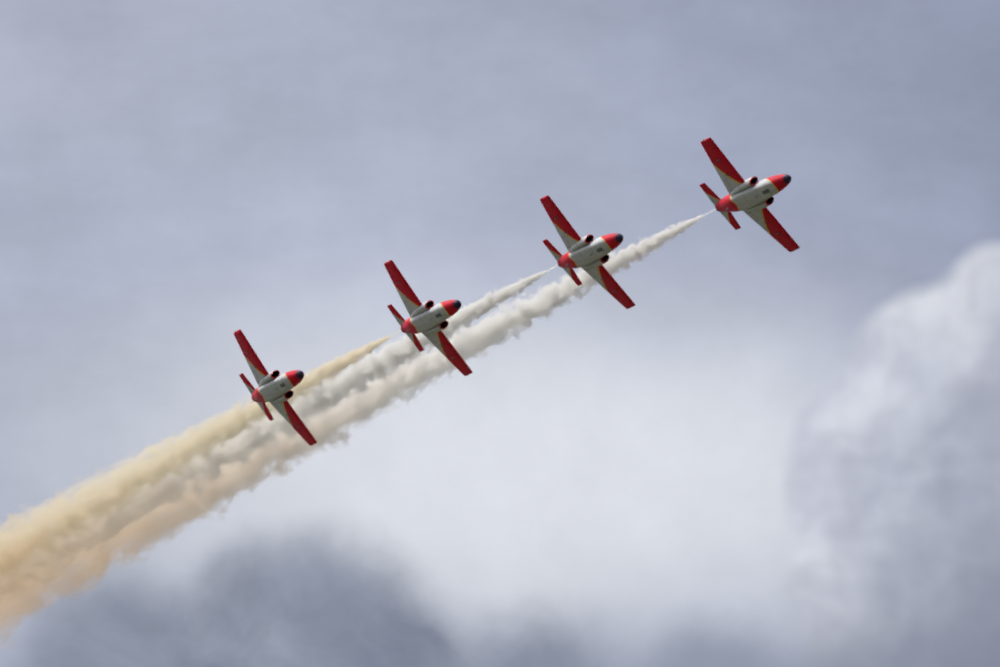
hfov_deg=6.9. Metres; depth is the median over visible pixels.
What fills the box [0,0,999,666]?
sky
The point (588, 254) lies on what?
aircraft
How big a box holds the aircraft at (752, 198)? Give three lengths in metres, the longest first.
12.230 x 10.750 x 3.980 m
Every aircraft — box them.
[234,329,316,445]
[384,260,472,375]
[540,195,634,308]
[699,137,799,251]
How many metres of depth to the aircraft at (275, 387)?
647.75 m
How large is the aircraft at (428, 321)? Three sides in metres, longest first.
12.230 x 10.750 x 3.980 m

